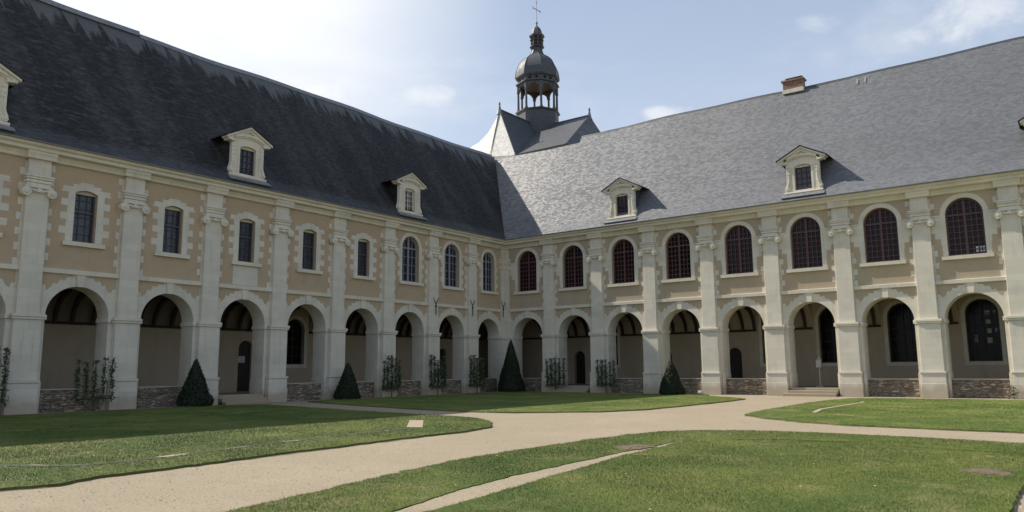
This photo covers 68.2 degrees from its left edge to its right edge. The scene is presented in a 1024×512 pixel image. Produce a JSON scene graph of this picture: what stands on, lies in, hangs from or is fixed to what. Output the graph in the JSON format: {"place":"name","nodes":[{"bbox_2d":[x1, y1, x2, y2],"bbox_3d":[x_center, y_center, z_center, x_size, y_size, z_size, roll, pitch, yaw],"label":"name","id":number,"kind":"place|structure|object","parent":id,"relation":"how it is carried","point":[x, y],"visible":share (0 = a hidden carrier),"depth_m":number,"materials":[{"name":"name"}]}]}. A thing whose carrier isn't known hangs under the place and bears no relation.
{"place":"outdoors","nodes":[
{"label":"outdoors","id":0,"kind":"place"},
{"bbox_2d":[0,391,1023,511],"bbox_3d":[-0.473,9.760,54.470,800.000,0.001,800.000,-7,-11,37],"label":"ground","id":1,"kind":"structure","parent":0,"point":[514,428],"depth_m":14.69,"materials":[{"name":"beige gravel"}]},
{"bbox_2d":[0,347,11,406],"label":"espalier tree","id":2,"kind":"object","parent":1,"relation":"on","point":[4,379],"visible":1,"depth_m":29.13,"materials":[{"name":"green plant"}]},
{"bbox_2d":[71,357,118,410],"bbox_3d":[-17.440,5.374,31.746,0.485,2.269,1.994,-7,-11,37],"label":"espalier tree","id":3,"kind":"object","parent":1,"relation":"on","point":[78,385],"visible":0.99,"depth_m":31.64,"materials":[{"name":"green plant"}]},
{"bbox_2d":[175,359,214,406],"bbox_3d":[-14.538,5.793,34.646,1.650,2.247,1.592,-7,-11,37],"label":"topiary cone","id":4,"kind":"object","parent":1,"relation":"on","point":[194,391],"visible":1,"depth_m":34.27,"materials":[{"name":"green plant"}]},
{"bbox_2d":[0,405,491,489],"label":"lawn","id":5,"kind":"structure","parent":1,"relation":"on","point":[10,486],"depth_m":18.21,"materials":[{"name":"green plant"}]},
{"bbox_2d":[0,427,422,466],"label":"edging strip","id":6,"kind":"object","parent":5,"relation":"on","point":[187,453],"visible":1,"depth_m":14.45,"materials":[{"name":"brown soil"}]},
{"bbox_2d":[407,420,422,426],"bbox_3d":[-2.851,4.945,22.303,0.452,0.001,3.051,0,-8,-6],"label":"stone slab","id":7,"kind":"object","parent":5,"relation":"on","point":[415,423],"visible":1,"depth_m":22.31,"materials":[{"name":"stone"}]},
{"bbox_2d":[0,422,492,491],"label":"soil edge","id":8,"kind":"object","parent":1,"relation":"on","point":[230,461],"visible":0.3,"depth_m":13.92,"materials":[{"name":"brown soil"}]},
{"bbox_2d":[0,0,505,414],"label":"cloister wing","id":9,"kind":"structure","parent":1,"relation":"on","point":[170,215],"depth_m":38.88,"materials":[{"name":"beige stone"}]},
{"bbox_2d":[61,195,105,249],"bbox_3d":[-18.523,-1.587,32.705,0.510,2.460,1.720,-7,-11,37],"label":"window","id":10,"kind":"structure","parent":9,"relation":"in","point":[84,205],"depth_m":32.85,"materials":[{"name":"grey glass"}]},
{"bbox_2d":[154,209,190,258],"bbox_3d":[-16.129,-1.143,35.828,0.510,2.460,1.720,-7,-11,37],"label":"window","id":11,"kind":"structure","parent":9,"relation":"in","point":[171,233],"depth_m":35.99,"materials":[{"name":"grey glass"}]},
{"bbox_2d":[237,341,249,391],"bbox_3d":[-15.392,6.278,43.121,0.106,2.870,0.920,-7,-11,37],"label":"gallery door","id":12,"kind":"structure","parent":9,"relation":"in","point":[244,348],"depth_m":43.17,"materials":[{"name":"brown wood"}]},
{"bbox_2d":[231,222,261,267],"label":"window","id":13,"kind":"structure","parent":9,"relation":"in","point":[245,229],"depth_m":39.13,"materials":[{"name":"black glass"}]},
{"bbox_2d":[286,316,306,367],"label":"gallery window","id":14,"kind":"structure","parent":9,"relation":"in","point":[294,334],"depth_m":46.17,"materials":[{"name":"glass"}]},
{"bbox_2d":[296,232,322,274],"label":"window","id":15,"kind":"structure","parent":9,"relation":"in","point":[308,238],"depth_m":42.26,"materials":[{"name":"black glass"}]},
{"bbox_2d":[352,241,375,280],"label":"window","id":16,"kind":"structure","parent":9,"relation":"in","point":[362,246],"depth_m":45.41,"materials":[{"name":"black glass"}]},
{"bbox_2d":[399,237,423,285],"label":"window","id":17,"kind":"structure","parent":9,"relation":"in","point":[409,246],"depth_m":48.56,"materials":[{"name":"grey glass"}]},
{"bbox_2d":[440,349,443,378],"bbox_3d":[-5.417,8.246,56.129,0.090,2.640,0.940,-7,-11,37],"label":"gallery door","id":18,"kind":"structure","parent":9,"relation":"in","point":[441,350],"depth_m":56.45,"materials":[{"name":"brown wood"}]},
{"bbox_2d":[441,245,463,290],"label":"window","id":19,"kind":"structure","parent":9,"relation":"in","point":[450,252],"depth_m":51.73,"materials":[{"name":"glass"}]},
{"bbox_2d":[480,253,498,294],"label":"window","id":20,"kind":"structure","parent":9,"relation":"in","point":[487,262],"depth_m":54.82,"materials":[{"name":"glass"}]},
{"bbox_2d":[333,363,360,398],"bbox_3d":[-9.109,6.917,41.801,1.533,2.039,1.545,-7,-11,37],"label":"topiary cone","id":21,"kind":"object","parent":1,"relation":"on","point":[347,387],"visible":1,"depth_m":41.40,"materials":[{"name":"green plant"}]},
{"bbox_2d":[380,355,401,396],"bbox_3d":[-7.213,7.159,45.195,0.516,2.528,1.656,-7,-11,37],"label":"espalier tree","id":22,"kind":"object","parent":1,"relation":"on","point":[391,386],"visible":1,"depth_m":45.18,"materials":[{"name":"green plant"}]},
{"bbox_2d":[428,355,446,394],"bbox_3d":[-4.773,7.591,48.417,0.500,2.580,1.795,-7,-11,37],"label":"espalier tree","id":23,"kind":"object","parent":1,"relation":"on","point":[435,375],"visible":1,"depth_m":48.34,"materials":[{"name":"green plant"}]},
{"bbox_2d":[468,355,485,392],"bbox_3d":[-2.374,8.013,51.490,0.516,2.610,1.810,-7,-11,37],"label":"espalier tree","id":24,"kind":"object","parent":1,"relation":"on","point":[479,368],"visible":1,"depth_m":51.45,"materials":[{"name":"green plant"}]},
{"bbox_2d":[498,339,524,391],"bbox_3d":[-0.077,7.628,52.706,1.985,3.693,1.956,-7,-11,37],"label":"topiary cone","id":25,"kind":"object","parent":1,"relation":"on","point":[510,380],"visible":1,"depth_m":52.18,"materials":[{"name":"green plant"}]},
{"bbox_2d":[0,392,1023,511],"bbox_3d":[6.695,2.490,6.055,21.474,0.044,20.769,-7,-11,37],"label":"lawn","id":26,"kind":"structure","parent":1,"relation":"on","point":[653,500],"depth_m":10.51,"materials":[{"name":"green plant"}]},
{"bbox_2d":[394,442,674,511],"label":"edging strip","id":27,"kind":"object","parent":26,"relation":"on","point":[462,495],"visible":0.81,"depth_m":10.53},
{"bbox_2d":[616,444,656,449],"bbox_3d":[2.456,3.862,15.333,0.983,0.026,0.782,6,-10,-36],"label":"soil patch","id":28,"kind":"object","parent":26,"relation":"on","point":[632,446],"visible":1,"depth_m":15.25,"materials":[{"name":"brown soil"}]},
{"bbox_2d":[959,468,1013,475],"bbox_3d":[7.176,3.245,11.427,0.764,0.026,0.819,-7,-11,37],"label":"soil patch","id":29,"kind":"object","parent":26,"relation":"on","point":[990,471],"visible":1,"depth_m":11.34,"materials":[{"name":"beige soil"}]},
{"bbox_2d":[312,392,743,412],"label":"lawn","id":30,"kind":"structure","parent":1,"relation":"on","point":[562,403],"depth_m":36.18,"materials":[{"name":"green plant"}]},
{"bbox_2d":[659,360,685,394],"bbox_3d":[9.413,7.172,44.799,1.632,2.122,1.633,-7,-11,37],"label":"topiary cone","id":31,"kind":"object","parent":30,"relation":"on","point":[670,382],"visible":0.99,"depth_m":44.38,"materials":[{"name":"green plant"}]},
{"bbox_2d":[312,399,745,412],"bbox_3d":[1.202,7.477,39.237,18.987,0.008,20.328,-7,-11,37],"label":"soil edge","id":32,"kind":"object","parent":1,"relation":"on","point":[559,412],"visible":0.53,"depth_m":29.58,"materials":[{"name":"brown soil"}]},
{"bbox_2d":[545,358,568,389],"bbox_3d":[2.989,8.076,51.471,1.884,2.396,0.556,-7,-11,37],"label":"espalier tree","id":33,"kind":"object","parent":1,"relation":"on","point":[551,376],"visible":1,"depth_m":51.51,"materials":[{"name":"green plant"}]},
{"bbox_2d":[595,359,617,392],"bbox_3d":[6.110,7.803,49.156,1.812,2.206,0.528,-7,-11,37],"label":"espalier tree","id":34,"kind":"object","parent":1,"relation":"on","point":[601,384],"visible":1,"depth_m":49.14,"materials":[{"name":"green plant"}]},
{"bbox_2d":[495,36,1023,398],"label":"cloister wing","id":35,"kind":"structure","parent":1,"relation":"on","point":[861,235],"depth_m":44.60,"materials":[{"name":"beige stone"}]},
{"bbox_2d":[513,251,539,294],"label":"window","id":36,"kind":"structure","parent":35,"relation":"in","point":[528,282],"depth_m":55.01,"materials":[{"name":"glass"}]},
{"bbox_2d":[558,246,586,290],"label":"window","id":37,"kind":"structure","parent":35,"relation":"in","point":[573,258],"depth_m":52.66,"materials":[{"name":"glass"}]},
{"bbox_2d":[576,351,585,383],"bbox_3d":[5.214,8.315,56.383,0.930,2.410,0.090,-7,-11,37],"label":"gallery door","id":38,"kind":"structure","parent":35,"relation":"in","point":[580,358],"depth_m":56.41,"materials":[{"name":"brown wood"}]},
{"bbox_2d":[616,323,620,367],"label":"gallery window","id":39,"kind":"structure","parent":35,"relation":"in","point":[617,328],"depth_m":54.46,"materials":[{"name":"beige stone"}]},
{"bbox_2d":[607,240,638,286],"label":"window","id":40,"kind":"structure","parent":35,"relation":"in","point":[623,252],"depth_m":50.31,"materials":[{"name":"glass"}]},
{"bbox_2d":[661,233,695,282],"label":"window","id":41,"kind":"structure","parent":35,"relation":"in","point":[678,245],"depth_m":47.96,"materials":[{"name":"glass"}]},
{"bbox_2d":[730,348,742,377],"bbox_3d":[14.659,7.193,49.265,0.910,2.390,0.150,-7,-11,37],"label":"gallery door","id":42,"kind":"structure","parent":35,"relation":"in","point":[735,354],"depth_m":49.32,"materials":[{"name":"brown wood"}]},
{"bbox_2d":[720,225,758,277],"bbox_3d":[13.662,-0.301,45.454,2.280,3.150,0.510,-7,-11,37],"label":"window","id":43,"kind":"structure","parent":35,"relation":"in","point":[739,239],"depth_m":45.59,"materials":[{"name":"glass"}]},
{"bbox_2d":[758,315,765,366],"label":"gallery window","id":44,"kind":"structure","parent":35,"relation":"in","point":[762,364],"depth_m":48.25,"materials":[{"name":"beige stone"}]},
{"bbox_2d":[786,217,828,272],"bbox_3d":[16.790,-0.674,43.110,2.280,3.150,0.510,-7,-11,37],"label":"window","id":45,"kind":"structure","parent":35,"relation":"in","point":[805,233],"depth_m":43.25,"materials":[{"name":"glass"}]},
{"bbox_2d":[815,357,825,386],"bbox_3d":[17.540,6.610,43.077,0.480,1.700,0.360,-7,-11,37],"label":"lectern stand","id":46,"kind":"object","parent":35,"relation":"on","point":[819,363],"visible":0.94,"depth_m":43.02,"materials":[{"name":"grey metal"}]},
{"bbox_2d":[815,305,837,365],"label":"gallery window","id":47,"kind":"structure","parent":35,"relation":"in","point":[826,319],"depth_m":46.13,"materials":[{"name":"black glass"}]},
{"bbox_2d":[859,208,906,266],"bbox_3d":[19.918,-1.047,40.765,2.280,3.150,0.510,-7,-11,37],"label":"window","id":48,"kind":"structure","parent":35,"relation":"in","point":[880,225],"depth_m":40.90,"materials":[{"name":"glass"}]},
{"bbox_2d":[883,300,917,365],"bbox_3d":[22.547,4.400,43.509,1.980,3.780,0.380,-7,-11,37],"label":"gallery window","id":49,"kind":"structure","parent":35,"relation":"in","point":[902,335],"depth_m":43.71,"materials":[{"name":"black glass"}]},
{"bbox_2d":[942,198,994,260],"bbox_3d":[23.046,-1.420,38.420,2.280,3.150,0.510,-7,-11,37],"label":"window","id":50,"kind":"structure","parent":35,"relation":"in","point":[964,216],"depth_m":38.54,"materials":[{"name":"glass"}]},
{"bbox_2d":[960,295,1007,364],"bbox_3d":[25.674,4.027,41.166,1.970,3.780,0.380,-7,-11,37],"label":"gallery window","id":51,"kind":"structure","parent":35,"relation":"in","point":[984,323],"depth_m":41.25,"materials":[{"name":"black glass"}]},
{"bbox_2d":[744,415,1023,433],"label":"soil edge","id":52,"kind":"object","parent":1,"relation":"on","point":[882,427],"visible":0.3,"depth_m":20.16,"materials":[{"name":"brown soil"}]},
{"bbox_2d":[746,398,1023,432],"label":"lawn","id":53,"kind":"structure","parent":1,"relation":"on","point":[905,421],"depth_m":24.95,"materials":[{"name":"green plant"}]},
{"bbox_2d":[813,401,864,411],"bbox_3d":[12.976,5.960,29.992,0.464,0.001,9.410,-6,-10,34],"label":"edging strip","id":54,"kind":"object","parent":53,"relation":"on","point":[817,410],"visible":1,"depth_m":29.09,"materials":[{"name":"stone"}]},
{"bbox_2d":[1006,385,1018,398],"bbox_3d":[23.947,6.489,36.060,0.535,0.702,0.468,0,-8,-2],"label":"wall plant","id":55,"kind":"object","parent":1,"relation":"on","point":[1012,394],"depth_m":36.09,"materials":[{"name":"green plant"}]},
{"bbox_2d":[471,0,599,159],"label":"church","id":56,"kind":"structure","parent":0,"point":[527,129],"depth_m":71.28,"materials":[{"name":"stone"}]},
{"bbox_2d":[53,0,1023,147],"label":"sky","id":57,"kind":"structure","parent":0,"point":[442,69],"materials":[{"name":"blue"}]}
]}

